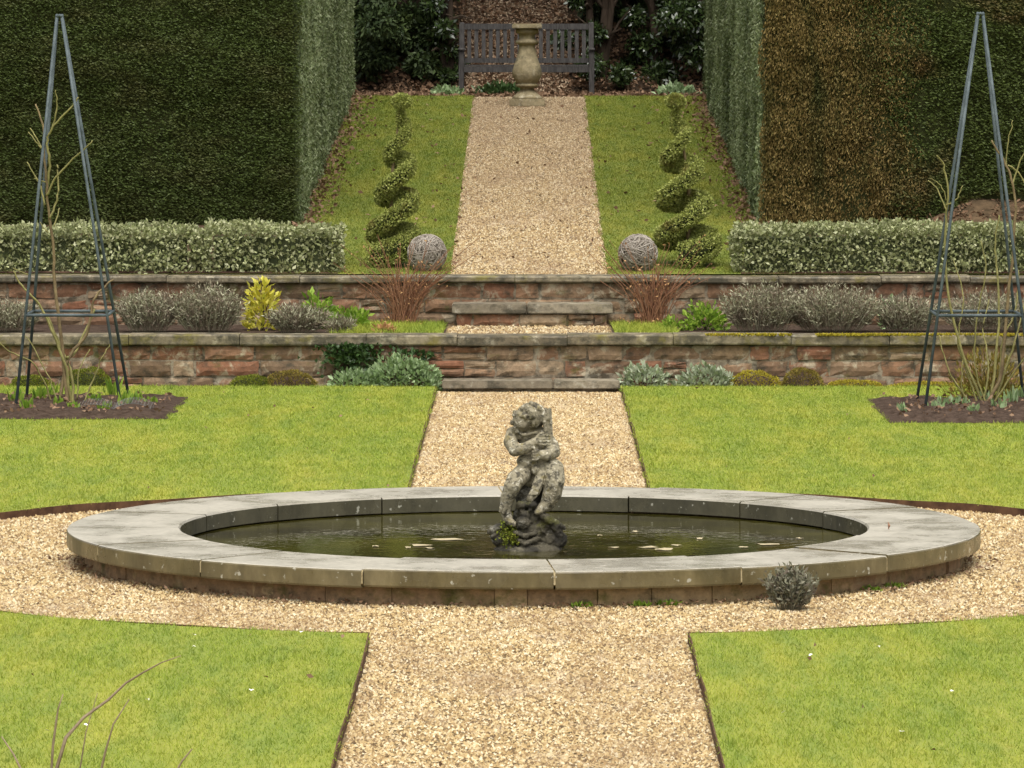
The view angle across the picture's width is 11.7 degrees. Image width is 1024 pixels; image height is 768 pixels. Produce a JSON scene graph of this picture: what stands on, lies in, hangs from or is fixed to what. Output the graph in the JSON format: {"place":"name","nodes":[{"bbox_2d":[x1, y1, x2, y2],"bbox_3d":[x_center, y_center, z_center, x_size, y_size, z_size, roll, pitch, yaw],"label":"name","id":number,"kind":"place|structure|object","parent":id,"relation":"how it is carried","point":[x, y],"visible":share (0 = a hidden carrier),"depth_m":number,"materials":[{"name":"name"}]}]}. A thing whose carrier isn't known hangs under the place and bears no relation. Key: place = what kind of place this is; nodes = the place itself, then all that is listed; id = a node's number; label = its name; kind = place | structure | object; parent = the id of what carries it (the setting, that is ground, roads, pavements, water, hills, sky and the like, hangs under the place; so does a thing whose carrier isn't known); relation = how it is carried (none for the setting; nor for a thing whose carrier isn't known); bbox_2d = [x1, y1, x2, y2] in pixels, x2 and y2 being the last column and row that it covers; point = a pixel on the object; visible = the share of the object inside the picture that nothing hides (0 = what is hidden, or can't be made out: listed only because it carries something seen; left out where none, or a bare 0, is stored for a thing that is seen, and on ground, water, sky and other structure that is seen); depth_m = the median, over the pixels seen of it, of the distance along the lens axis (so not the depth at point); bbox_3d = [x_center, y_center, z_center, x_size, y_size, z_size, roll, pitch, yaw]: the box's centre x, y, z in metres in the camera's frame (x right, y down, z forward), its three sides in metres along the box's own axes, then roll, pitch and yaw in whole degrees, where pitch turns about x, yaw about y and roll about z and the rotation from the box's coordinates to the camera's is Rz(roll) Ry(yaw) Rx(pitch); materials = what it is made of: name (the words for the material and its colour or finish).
{"place":"outdoors","nodes":[
{"label":"outdoors","id":0,"kind":"place"},
{"bbox_2d":[0,96,472,273],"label":"lawn","id":1,"kind":"structure","parent":0,"point":[381,171],"depth_m":54.35,"materials":[{"name":"plant"}]},
{"bbox_2d":[0,224,275,272],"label":"soil","id":2,"kind":"structure","parent":1,"relation":"on","point":[200,226],"depth_m":46.09,"materials":[{"name":"brown soil"}]},
{"bbox_2d":[264,263,334,272],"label":"soil","id":3,"kind":"structure","parent":1,"relation":"on","point":[301,272],"depth_m":46.07,"materials":[{"name":"brown soil"}]},
{"bbox_2d":[0,217,201,274],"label":"variegated hedge","id":4,"kind":"object","parent":3,"relation":"on","point":[165,248],"visible":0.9,"depth_m":46.12,"materials":[{"name":"green plant"}]},
{"bbox_2d":[194,217,347,274],"bbox_3d":[-2.237,-1.281,46.383,1.451,0.582,0.886,0,4,0],"label":"variegated hedge","id":5,"kind":"object","parent":3,"relation":"on","point":[308,246],"visible":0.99,"depth_m":46.12,"materials":[{"name":"green plant"}]},
{"bbox_2d":[364,92,421,267],"bbox_3d":[-1.101,-1.895,46.591,0.546,1.653,0.572,0,4,0],"label":"topiary spiral","id":6,"kind":"object","parent":1,"relation":"on","point":[398,199],"visible":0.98,"depth_m":46.49,"materials":[{"name":"green plant"}]},
{"bbox_2d":[407,234,446,270],"bbox_3d":[-0.785,-1.206,46.294,0.374,0.372,0.374,0,4,0],"label":"twig ball","id":7,"kind":"object","parent":1,"relation":"on","point":[436,250],"visible":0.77,"depth_m":46.16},
{"bbox_2d":[263,94,796,273],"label":"grass","id":8,"kind":"structure","parent":1,"relation":"on","point":[451,148],"depth_m":55.31,"materials":[{"name":"plant"}]},
{"bbox_2d":[0,325,1022,335],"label":"border soil","id":9,"kind":"structure","parent":0,"point":[243,329],"depth_m":44.78,"materials":[{"name":"soil"}]},
{"bbox_2d":[0,296,48,332],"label":"lavender","id":10,"kind":"object","parent":9,"relation":"on","point":[12,314],"visible":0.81,"depth_m":44.42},
{"bbox_2d":[110,285,181,332],"bbox_3d":[-3.240,-0.673,44.502,0.679,0.423,0.502,0,4,0],"label":"lavender","id":11,"kind":"object","parent":9,"relation":"on","point":[135,312],"visible":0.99,"depth_m":44.43,"materials":[{"name":"plant"}]},
{"bbox_2d":[166,279,249,331],"bbox_3d":[-2.707,-0.703,44.516,0.748,0.481,0.549,0,4,0],"label":"lavender","id":12,"kind":"object","parent":9,"relation":"on","point":[199,311],"visible":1,"depth_m":44.41,"materials":[{"name":"plant"}]},
{"bbox_2d":[239,276,281,330],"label":"golden shrub","id":13,"kind":"object","parent":9,"relation":"on","point":[269,297],"visible":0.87,"depth_m":44.77,"materials":[{"name":"yellow plant"}]},
{"bbox_2d":[261,300,333,332],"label":"lavender","id":14,"kind":"object","parent":9,"relation":"on","point":[291,318],"visible":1,"depth_m":44.28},
{"bbox_2d":[301,286,342,328],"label":"leafy plant","id":15,"kind":"object","parent":9,"relation":"on","point":[316,300],"visible":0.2,"depth_m":45.13,"materials":[{"name":"green plant"}]},
{"bbox_2d":[588,235,711,326],"bbox_3d":[1.255,-0.928,45.331,1.128,0.861,0.277,0,4,0],"label":"withered plant","id":16,"kind":"object","parent":9,"relation":"on","point":[655,308],"visible":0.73,"depth_m":45.35,"materials":[{"name":"brown plant"}]},
{"bbox_2d":[680,299,731,330],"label":"leafy plant","id":17,"kind":"object","parent":9,"relation":"on","point":[713,318],"visible":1,"depth_m":44.80,"materials":[{"name":"green plant"}]},
{"bbox_2d":[714,278,803,331],"bbox_3d":[2.224,-0.708,44.498,0.875,0.495,0.569,0,4,0],"label":"lavender","id":18,"kind":"object","parent":9,"relation":"on","point":[761,311],"visible":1,"depth_m":44.39,"materials":[{"name":"plant"}]},
{"bbox_2d":[778,281,887,332],"bbox_3d":[2.864,-0.696,44.531,1.020,0.466,0.715,0,4,0],"label":"lavender","id":19,"kind":"object","parent":9,"relation":"on","point":[820,310],"visible":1,"depth_m":44.41,"materials":[{"name":"plant"}]},
{"bbox_2d":[874,292,942,331],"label":"lavender","id":20,"kind":"object","parent":9,"relation":"on","point":[906,314],"visible":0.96,"depth_m":44.51,"materials":[{"name":"plant"}]},
{"bbox_2d":[933,286,1023,331],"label":"lavender","id":21,"kind":"object","parent":9,"relation":"on","point":[971,321],"visible":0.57,"depth_m":44.47,"materials":[{"name":"plant"}]},
{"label":"turf strip","id":22,"kind":"structure","parent":9,"relation":"on","visible":0},
{"bbox_2d":[320,313,357,332],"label":"grey plant","id":23,"kind":"object","parent":22,"relation":"on","point":[342,323],"visible":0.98,"depth_m":44.13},
{"bbox_2d":[329,305,374,325],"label":"leafy plant","id":24,"kind":"object","parent":22,"relation":"on","point":[362,318],"visible":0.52,"depth_m":45.02,"materials":[{"name":"green plant"}]},
{"bbox_2d":[370,320,397,331],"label":"dry plant","id":25,"kind":"object","parent":22,"relation":"on","point":[385,325],"visible":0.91,"depth_m":44.15,"materials":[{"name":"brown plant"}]},
{"bbox_2d":[334,235,482,324],"bbox_3d":[-0.936,-0.927,45.388,1.376,0.869,0.348,0,4,0],"label":"withered plant","id":26,"kind":"object","parent":22,"relation":"on","point":[406,305],"visible":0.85,"depth_m":45.36,"materials":[{"name":"brown plant"}]},
{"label":"turf strip","id":27,"kind":"structure","parent":9,"relation":"on","visible":0},
{"bbox_2d":[659,314,685,330],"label":"leafy plant","id":28,"kind":"object","parent":27,"relation":"on","point":[668,321],"visible":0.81,"depth_m":44.74,"materials":[{"name":"green plant"}]},
{"bbox_2d":[0,318,1023,767],"bbox_3d":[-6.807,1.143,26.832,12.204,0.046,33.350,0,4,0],"label":"lawn","id":29,"kind":"structure","parent":0,"point":[232,725],"depth_m":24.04,"materials":[{"name":"plant"}]},
{"bbox_2d":[0,393,187,418],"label":"soil","id":30,"kind":"structure","parent":29,"relation":"on","point":[46,411],"depth_m":40.16,"materials":[{"name":"soil"}]},
{"bbox_2d":[7,387,23,400],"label":"bulb shoots","id":31,"kind":"object","parent":30,"relation":"on","point":[21,395],"visible":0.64,"depth_m":41.25,"materials":[{"name":"green plant"}]},
{"bbox_2d":[19,397,32,408],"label":"bulb shoots","id":32,"kind":"object","parent":30,"relation":"on","point":[25,403],"visible":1,"depth_m":40.44,"materials":[{"name":"green plant"}]},
{"bbox_2d":[32,386,46,398],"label":"bulb shoots","id":33,"kind":"object","parent":30,"relation":"on","point":[40,393],"visible":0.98,"depth_m":41.50,"materials":[{"name":"green plant"}]},
{"bbox_2d":[37,383,57,394],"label":"bulb shoots","id":34,"kind":"object","parent":30,"relation":"on","point":[50,389],"visible":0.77,"depth_m":41.74,"materials":[{"name":"green plant"}]},
{"bbox_2d":[0,90,113,401],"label":"climbing rose","id":35,"kind":"object","parent":30,"relation":"on","point":[65,385],"visible":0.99,"depth_m":41.19,"materials":[{"name":"plant"}]},
{"bbox_2d":[15,14,128,403],"bbox_3d":[-3.620,-1.416,41.159,0.895,3.254,0.895,0,4,0],"label":"obelisk","id":36,"kind":"object","parent":30,"relation":"on","point":[33,311],"visible":0.94,"depth_m":41.01,"materials":[{"name":"blue paint"}]},
{"bbox_2d":[103,376,123,394],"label":"bulb shoots","id":37,"kind":"object","parent":30,"relation":"on","point":[111,390],"visible":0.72,"depth_m":41.97,"materials":[{"name":"green plant"}]},
{"bbox_2d":[78,397,154,408],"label":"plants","id":38,"kind":"object","parent":30,"relation":"on","point":[133,400],"visible":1,"depth_m":40.26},
{"bbox_2d":[117,389,131,404],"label":"bulb shoots","id":39,"kind":"object","parent":30,"relation":"on","point":[124,396],"visible":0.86,"depth_m":40.81,"materials":[{"name":"green plant"}]},
{"bbox_2d":[124,387,142,399],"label":"bulb shoots","id":40,"kind":"object","parent":30,"relation":"on","point":[135,394],"visible":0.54,"depth_m":41.28,"materials":[{"name":"green plant"}]},
{"bbox_2d":[1,656,192,767],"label":"bare shrub","id":41,"kind":"object","parent":29,"relation":"on","point":[71,731],"visible":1,"depth_m":15.63,"materials":[{"name":"brown plant"}]},
{"bbox_2d":[0,96,1023,767],"bbox_3d":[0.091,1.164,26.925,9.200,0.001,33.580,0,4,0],"label":"gravel path","id":42,"kind":"structure","parent":0,"point":[514,652],"depth_m":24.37,"materials":[{"name":"gravel"}]},
{"bbox_2d":[10,374,54,386],"bbox_3d":[-4.199,-0.011,43.575,0.436,0.154,0.350,0,4,0],"label":"moss mound","id":43,"kind":"object","parent":42,"relation":"on","point":[35,379],"visible":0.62,"depth_m":43.51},
{"bbox_2d":[60,366,112,385],"bbox_3d":[-3.708,-0.049,43.574,0.503,0.224,0.351,0,4,0],"label":"moss mound","id":44,"kind":"object","parent":42,"relation":"on","point":[87,379],"visible":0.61,"depth_m":43.49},
{"bbox_2d":[0,388,435,767],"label":"lawn edging","id":45,"kind":"object","parent":42,"relation":"on","point":[72,508],"visible":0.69,"depth_m":31.84,"materials":[{"name":"metal"}]},
{"bbox_2d":[228,373,273,385],"bbox_3d":[-2.267,-0.013,43.572,0.455,0.156,0.357,0,4,0],"label":"moss mound","id":46,"kind":"object","parent":42,"relation":"on","point":[260,380],"visible":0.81,"depth_m":43.50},
{"bbox_2d":[267,369,317,385],"bbox_3d":[-1.917,-0.037,43.572,0.491,0.200,0.348,0,4,0],"label":"moss mound","id":47,"kind":"object","parent":42,"relation":"on","point":[291,380],"visible":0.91,"depth_m":43.50,"materials":[{"name":"plant"}]},
{"bbox_2d":[327,366,389,386],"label":"cushion plant","id":48,"kind":"object","parent":42,"relation":"on","point":[356,374],"visible":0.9,"depth_m":43.50,"materials":[{"name":"green plant"}]},
{"bbox_2d":[364,352,443,390],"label":"cushion plant","id":49,"kind":"object","parent":42,"relation":"on","point":[410,364],"visible":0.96,"depth_m":43.51,"materials":[{"name":"green plant"}]},
{"bbox_2d":[67,486,980,608],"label":"fountain pool","id":50,"kind":"structure","parent":42,"relation":"on","point":[155,544],"depth_m":27.45,"materials":[{"name":"stone"}]},
{"bbox_2d":[191,511,854,559],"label":"water","id":51,"kind":"structure","parent":50,"relation":"in","point":[392,535],"depth_m":29.50,"materials":[{"name":"liquid"}]},
{"bbox_2d":[487,401,566,551],"bbox_3d":[0.088,0.551,28.663,0.461,0.911,0.334,0,4,0],"label":"statue","id":52,"kind":"object","parent":51,"relation":"in","point":[534,482],"visible":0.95,"depth_m":28.58,"materials":[{"name":"stone"}]},
{"bbox_2d":[442,378,619,391],"bbox_3d":[0.165,0.015,43.493,1.539,0.105,0.355,0,4,0],"label":"stone step","id":53,"kind":"object","parent":42,"relation":"on","point":[533,384],"visible":1,"depth_m":43.32,"materials":[{"name":"stone"}]},
{"bbox_2d":[571,600,592,606],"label":"weed plant","id":54,"kind":"object","parent":42,"relation":"on","point":[579,603],"visible":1,"depth_m":26.46,"materials":[{"name":"green plant"}]},
{"bbox_2d":[628,599,651,605],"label":"weed plant","id":55,"kind":"object","parent":42,"relation":"on","point":[639,603],"visible":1,"depth_m":26.52,"materials":[{"name":"green plant"}]},
{"bbox_2d":[615,359,672,390],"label":"cushion plant","id":56,"kind":"object","parent":42,"relation":"on","point":[644,369],"visible":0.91,"depth_m":43.51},
{"bbox_2d":[656,598,682,605],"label":"weed plant","id":57,"kind":"object","parent":42,"relation":"on","point":[667,602],"visible":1,"depth_m":26.56,"materials":[{"name":"green plant"}]},
{"bbox_2d":[729,369,782,386],"bbox_3d":[2.107,-0.034,43.559,0.526,0.199,0.348,0,4,0],"label":"moss mound","id":58,"kind":"object","parent":42,"relation":"on","point":[762,379],"visible":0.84,"depth_m":43.48,"materials":[{"name":"plant"}]},
{"bbox_2d":[757,561,821,610],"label":"grey shrub","id":59,"kind":"object","parent":42,"relation":"on","point":[794,589],"visible":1,"depth_m":26.35,"materials":[{"name":"plant"}]},
{"bbox_2d":[781,367,824,385],"bbox_3d":[2.527,-0.044,43.554,0.401,0.217,0.338,0,4,0],"label":"moss mound","id":60,"kind":"object","parent":42,"relation":"on","point":[806,377],"visible":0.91,"depth_m":43.48,"materials":[{"name":"plant"}]},
{"bbox_2d":[622,387,1023,767],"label":"lawn edging","id":61,"kind":"object","parent":42,"relation":"on","point":[992,509],"visible":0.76,"depth_m":31.98,"materials":[{"name":"metal"}]},
{"bbox_2d":[826,379,881,386],"bbox_3d":[2.989,0.010,43.557,0.572,0.114,0.332,0,4,0],"label":"moss mound","id":62,"kind":"object","parent":42,"relation":"on","point":[845,382],"visible":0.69,"depth_m":43.49,"materials":[{"name":"plant"}]},
{"bbox_2d":[884,582,906,587],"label":"weed plant","id":63,"kind":"object","parent":42,"relation":"on","point":[896,584],"visible":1,"depth_m":27.43,"materials":[{"name":"green plant"}]},
{"bbox_2d":[888,380,965,386],"bbox_3d":[3.658,0.018,43.548,0.756,0.105,0.342,0,4,0],"label":"moss mound","id":64,"kind":"object","parent":42,"relation":"on","point":[925,383],"visible":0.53,"depth_m":43.52,"materials":[{"name":"plant"}]},
{"bbox_2d":[0,0,1023,345],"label":"ground","id":65,"kind":"structure","parent":0,"point":[614,56],"depth_m":68.82,"materials":[{"name":"soil"}]},
{"bbox_2d":[0,0,356,224],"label":"yew hedge","id":66,"kind":"object","parent":65,"relation":"on","point":[197,112],"visible":0.98,"depth_m":49.87,"materials":[{"name":"plant"}]},
{"bbox_2d":[352,0,410,85],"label":"evergreen shrub","id":67,"kind":"object","parent":65,"relation":"on","point":[380,34],"visible":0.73,"depth_m":68.38,"materials":[{"name":"green plant"}]},
{"bbox_2d":[391,0,458,81],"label":"evergreen shrub","id":68,"kind":"object","parent":65,"relation":"on","point":[419,61],"visible":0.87,"depth_m":68.91,"materials":[{"name":"green plant"}]},
{"bbox_2d":[419,0,472,84],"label":"laurel shrub","id":69,"kind":"object","parent":65,"relation":"on","point":[444,32],"visible":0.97,"depth_m":68.71,"materials":[{"name":"green plant"}]},
{"bbox_2d":[430,83,463,94],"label":"hellebore","id":70,"kind":"object","parent":65,"relation":"on","point":[447,89],"visible":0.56,"depth_m":66.03,"materials":[{"name":"green plant"}]},
{"bbox_2d":[471,79,519,93],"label":"ground ivy","id":71,"kind":"object","parent":65,"relation":"on","point":[497,87],"visible":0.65,"depth_m":66.70,"materials":[{"name":"green plant"}]},
{"bbox_2d":[0,332,1023,389],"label":"retaining wall","id":72,"kind":"structure","parent":65,"relation":"on","point":[181,359],"depth_m":43.69,"materials":[{"name":"stone"}]},
{"bbox_2d":[298,341,436,385],"bbox_3d":[-1.260,-0.179,43.622,1.220,0.398,0.122,0,4,0],"label":"ivy","id":73,"kind":"object","parent":72,"relation":"attached to","point":[346,348],"visible":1,"depth_m":43.62,"materials":[{"name":"green plant"}]},
{"bbox_2d":[0,274,1023,324],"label":"retaining wall","id":74,"kind":"structure","parent":65,"relation":"on","point":[346,291],"depth_m":45.70,"materials":[{"name":"stone"}]},
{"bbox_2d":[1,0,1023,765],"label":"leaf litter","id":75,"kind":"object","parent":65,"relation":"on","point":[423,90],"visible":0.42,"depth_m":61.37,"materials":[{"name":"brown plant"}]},
{"bbox_2d":[458,22,594,93],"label":"garden bench","id":76,"kind":"object","parent":65,"relation":"on","point":[512,59],"visible":0.75,"depth_m":67.62,"materials":[{"name":"grey wood"}]},
{"bbox_2d":[550,0,636,87],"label":"laurel shrub","id":77,"kind":"object","parent":65,"relation":"on","point":[621,73],"visible":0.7,"depth_m":68.82,"materials":[{"name":"green plant"}]},
{"bbox_2d":[576,0,645,25],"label":"evergreen shrub","id":78,"kind":"object","parent":65,"relation":"on","point":[621,4],"visible":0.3,"depth_m":70.02,"materials":[{"name":"green plant"}]},
{"bbox_2d":[607,0,683,81],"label":"laurel shrub","id":79,"kind":"object","parent":65,"relation":"on","point":[650,42],"visible":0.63,"depth_m":68.99,"materials":[{"name":"green plant"}]},
{"bbox_2d":[640,0,705,87],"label":"laurel shrub","id":80,"kind":"object","parent":65,"relation":"on","point":[688,43],"visible":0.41,"depth_m":68.47,"materials":[{"name":"green plant"}]},
{"bbox_2d":[651,79,701,94],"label":"hellebore","id":81,"kind":"object","parent":65,"relation":"on","point":[678,87],"visible":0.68,"depth_m":66.13,"materials":[{"name":"green plant"}]},
{"bbox_2d":[701,0,1023,224],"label":"yew hedge","id":82,"kind":"object","parent":65,"relation":"on","point":[835,111],"visible":0.96,"depth_m":49.84,"materials":[{"name":"plant"}]},
{"bbox_2d":[461,0,569,91],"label":"bank path","id":83,"kind":"structure","parent":0,"point":[509,15],"depth_m":70.18,"materials":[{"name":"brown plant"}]},
{"bbox_2d":[446,324,611,333],"bbox_3d":[0.152,-0.489,44.835,1.480,0.001,1.780,0,4,0],"label":"gravel landing","id":84,"kind":"object","parent":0,"point":[515,328],"visible":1,"depth_m":45.00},
{"bbox_2d":[452,302,612,326],"bbox_3d":[0.184,-0.634,45.475,1.454,0.207,0.455,0,4,0],"label":"stone step","id":85,"kind":"object","parent":84,"relation":"on","point":[551,314],"visible":1,"depth_m":45.28,"materials":[{"name":"stone"}]},
{"bbox_2d":[451,97,607,273],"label":"gravel path","id":86,"kind":"structure","parent":0,"point":[529,209],"depth_m":51.30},
{"bbox_2d":[509,23,544,106],"bbox_3d":[0.191,-4.053,63.471,0.450,1.060,0.450,0,4,0],"label":"pedestal","id":87,"kind":"object","parent":86,"relation":"on","point":[526,72],"visible":1,"depth_m":63.34,"materials":[{"name":"stone"}]},
{"bbox_2d":[585,96,991,273],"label":"lawn","id":88,"kind":"structure","parent":0,"point":[650,192],"depth_m":54.24,"materials":[{"name":"plant"}]},
{"bbox_2d":[618,234,657,270],"bbox_3d":[1.166,-1.206,46.287,0.374,0.373,0.373,0,4,0],"label":"twig ball","id":89,"kind":"object","parent":88,"relation":"on","point":[638,244],"visible":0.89,"depth_m":46.16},
{"bbox_2d":[652,92,722,268],"bbox_3d":[1.634,-1.893,46.576,0.668,1.653,0.681,0,4,0],"label":"topiary spiral","id":90,"kind":"object","parent":88,"relation":"on","point":[684,231],"visible":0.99,"depth_m":46.47,"materials":[{"name":"green plant"}]},
{"bbox_2d":[740,266,1023,273],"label":"soil","id":91,"kind":"structure","parent":88,"relation":"on","point":[792,272],"depth_m":46.06,"materials":[{"name":"brown soil"}]},
{"bbox_2d":[726,217,1023,274],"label":"variegated hedge","id":92,"kind":"object","parent":91,"relation":"on","point":[773,246],"visible":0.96,"depth_m":46.09,"materials":[{"name":"green plant"}]},
{"bbox_2d":[795,224,1023,272],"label":"soil","id":93,"kind":"structure","parent":88,"relation":"on","point":[901,271],"depth_m":46.01,"materials":[{"name":"brown soil"}]},
{"bbox_2d":[623,386,1023,767],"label":"lawn","id":94,"kind":"structure","parent":0,"point":[881,695],"depth_m":23.96,"materials":[{"name":"plant"}]},
{"bbox_2d":[668,359,738,386],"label":"cushion plant","id":95,"kind":"object","parent":94,"relation":"on","point":[722,375],"visible":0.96,"depth_m":43.49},
{"bbox_2d":[868,395,1023,422],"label":"soil","id":96,"kind":"structure","parent":94,"relation":"on","point":[918,415],"depth_m":39.98,"materials":[{"name":"soil"}]},
{"bbox_2d":[950,393,969,403],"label":"bulb shoots","id":97,"kind":"object","parent":96,"relation":"on","point":[958,399],"visible":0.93,"depth_m":40.78,"materials":[{"name":"green plant"}]},
{"bbox_2d":[916,12,1023,405],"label":"obelisk","id":98,"kind":"object","parent":96,"relation":"on","point":[960,134],"visible":0.92,"depth_m":40.78,"materials":[{"name":"blue paint"}]},
{"bbox_2d":[967,403,979,410],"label":"bulb shoots","id":99,"kind":"object","parent":96,"relation":"on","point":[973,407],"visible":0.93,"depth_m":40.09,"materials":[{"name":"green plant"}]},
{"bbox_2d":[928,120,1023,400],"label":"climbing rose","id":100,"kind":"object","parent":96,"relation":"on","point":[1001,375],"visible":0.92,"depth_m":41.15,"materials":[{"name":"plant"}]},
{"bbox_2d":[936,347,1023,398],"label":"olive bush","id":101,"kind":"object","parent":96,"relation":"on","point":[978,360],"visible":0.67,"depth_m":41.63,"materials":[{"name":"green plant"}]},
{"bbox_2d":[990,396,1006,407],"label":"bulb shoots","id":102,"kind":"object","parent":96,"relation":"on","point":[1001,403],"visible":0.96,"depth_m":40.43,"materials":[{"name":"green plant"}]},
{"bbox_2d":[1003,389,1018,401],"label":"bulb shoots","id":103,"kind":"object","parent":96,"relation":"on","point":[1010,396],"visible":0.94,"depth_m":41.01,"materials":[{"name":"green plant"}]},
{"bbox_2d":[1009,386,1023,397],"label":"bulb shoots","id":104,"kind":"object","parent":96,"relation":"on","point":[1020,393],"visible":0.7,"depth_m":41.43,"materials":[{"name":"green plant"}]},
{"bbox_2d":[927,198,1023,235],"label":"soil bank","id":105,"kind":"structure","parent":0,"point":[984,204],"depth_m":49.62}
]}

